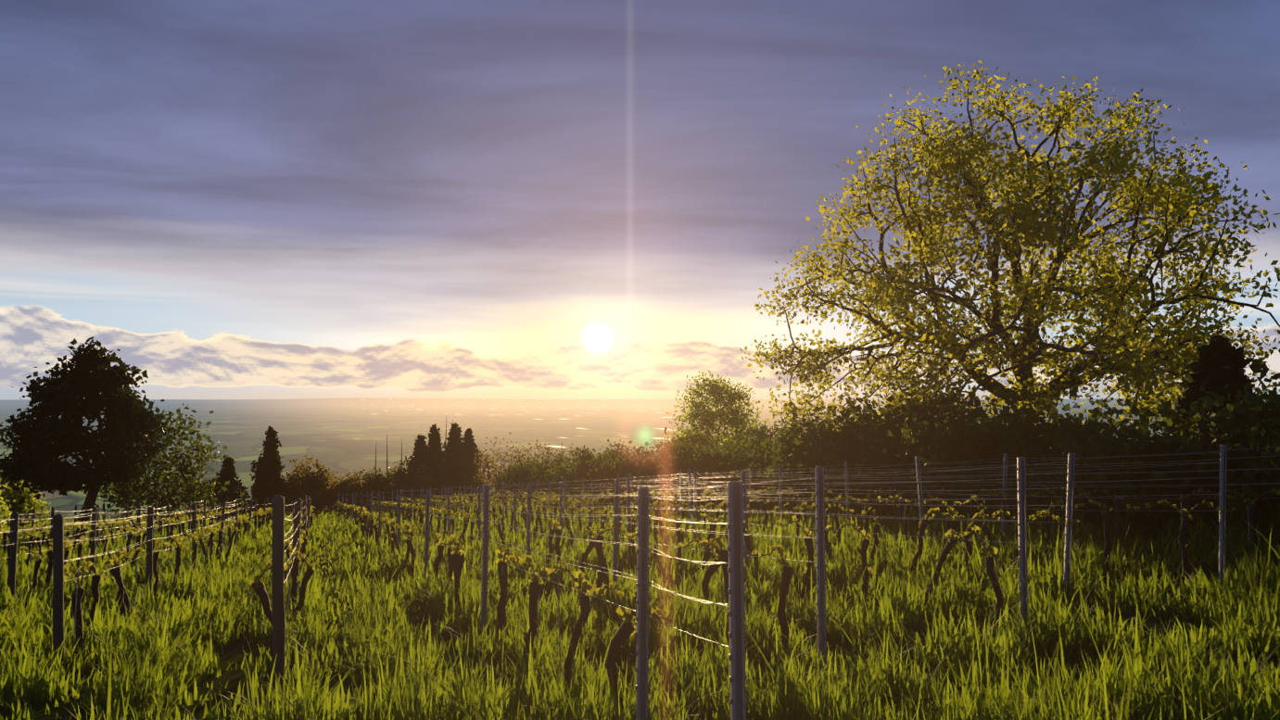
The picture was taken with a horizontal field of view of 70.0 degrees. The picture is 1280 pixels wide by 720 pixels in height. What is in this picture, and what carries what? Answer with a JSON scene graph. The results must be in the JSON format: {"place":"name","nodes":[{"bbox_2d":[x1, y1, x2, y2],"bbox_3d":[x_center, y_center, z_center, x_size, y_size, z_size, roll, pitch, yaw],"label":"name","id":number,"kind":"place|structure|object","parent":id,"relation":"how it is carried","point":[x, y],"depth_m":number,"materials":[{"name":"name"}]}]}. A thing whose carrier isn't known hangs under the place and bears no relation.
{"place":"outdoors","nodes":[
{"label":"outdoors","id":0,"kind":"place"},
{"bbox_2d":[0,397,1279,719],"bbox_3d":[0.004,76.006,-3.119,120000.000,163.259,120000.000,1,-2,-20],"label":"ground","id":1,"kind":"structure","parent":0,"point":[347,435],"depth_m":2592.72,"materials":[{"name":"green plant"}]},
{"bbox_2d":[0,336,174,539],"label":"tree","id":2,"kind":"object","parent":1,"relation":"on","point":[62,394],"depth_m":38.25,"materials":[{"name":"green plant"}]},
{"bbox_2d":[80,403,244,533],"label":"tree","id":3,"kind":"object","parent":1,"relation":"on","point":[128,497],"depth_m":45.52,"materials":[{"name":"green plant"}]},
{"bbox_2d":[0,414,902,530],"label":"bushes","id":4,"kind":"object","parent":1,"relation":"on","point":[7,501],"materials":[{"name":"green plant"}]},
{"bbox_2d":[354,459,606,506],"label":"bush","id":5,"kind":"object","parent":1,"relation":"on","point":[380,479],"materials":[{"name":"green plant"}]},
{"bbox_2d":[282,402,845,513],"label":"bushes","id":6,"kind":"object","parent":1,"relation":"on","point":[317,487],"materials":[{"name":"green plant"}]},
{"bbox_2d":[7,444,1227,719],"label":"trellis posts","id":7,"kind":"object","parent":1,"relation":"on","point":[736,504],"depth_m":9.08,"materials":[{"name":"grey metal"}]},
{"bbox_2d":[0,446,1279,647],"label":"trellis wires","id":8,"kind":"object","parent":7,"relation":"attached to","point":[790,491],"depth_m":12.88,"materials":[{"name":"grey metal"}]},
{"bbox_2d":[7,490,1250,682],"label":"vine stakes","id":9,"kind":"object","parent":1,"relation":"on","point":[547,559],"depth_m":12.79,"materials":[{"name":"wood"}]},
{"bbox_2d":[2,494,1259,719],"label":"grapevines","id":10,"kind":"object","parent":1,"relation":"on","point":[455,561],"depth_m":13.14,"materials":[{"name":"brown plant"}]},
{"bbox_2d":[0,486,1279,646],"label":"vine shoots","id":11,"kind":"object","parent":10,"relation":"attached to","point":[583,582],"depth_m":15.18,"materials":[{"name":"green plant"}]},
{"bbox_2d":[0,492,1279,719],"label":"grass","id":12,"kind":"structure","parent":1,"relation":"on","point":[161,666],"depth_m":8.98,"materials":[{"name":"green plant"}]},
{"bbox_2d":[659,369,774,453],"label":"young tree","id":13,"kind":"object","parent":1,"relation":"on","point":[721,399],"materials":[{"name":"green plant"}]},
{"bbox_2d":[210,334,1258,517],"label":"conifers","id":14,"kind":"object","parent":1,"relation":"on","point":[1213,375],"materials":[{"name":"green plant"}]},
{"bbox_2d":[489,358,1279,548],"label":"boundary hedge","id":15,"kind":"object","parent":1,"relation":"on","point":[1254,424],"depth_m":20.78,"materials":[{"name":"green plant"}]},
{"bbox_2d":[739,60,1279,431],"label":"tree","id":16,"kind":"object","parent":1,"relation":"on","point":[1106,298],"depth_m":27.05,"materials":[{"name":"green plant"}]},
{"bbox_2d":[0,0,1279,399],"label":"sky","id":17,"kind":"structure","parent":0,"point":[235,199],"materials":[{"name":"blue"}]}
]}

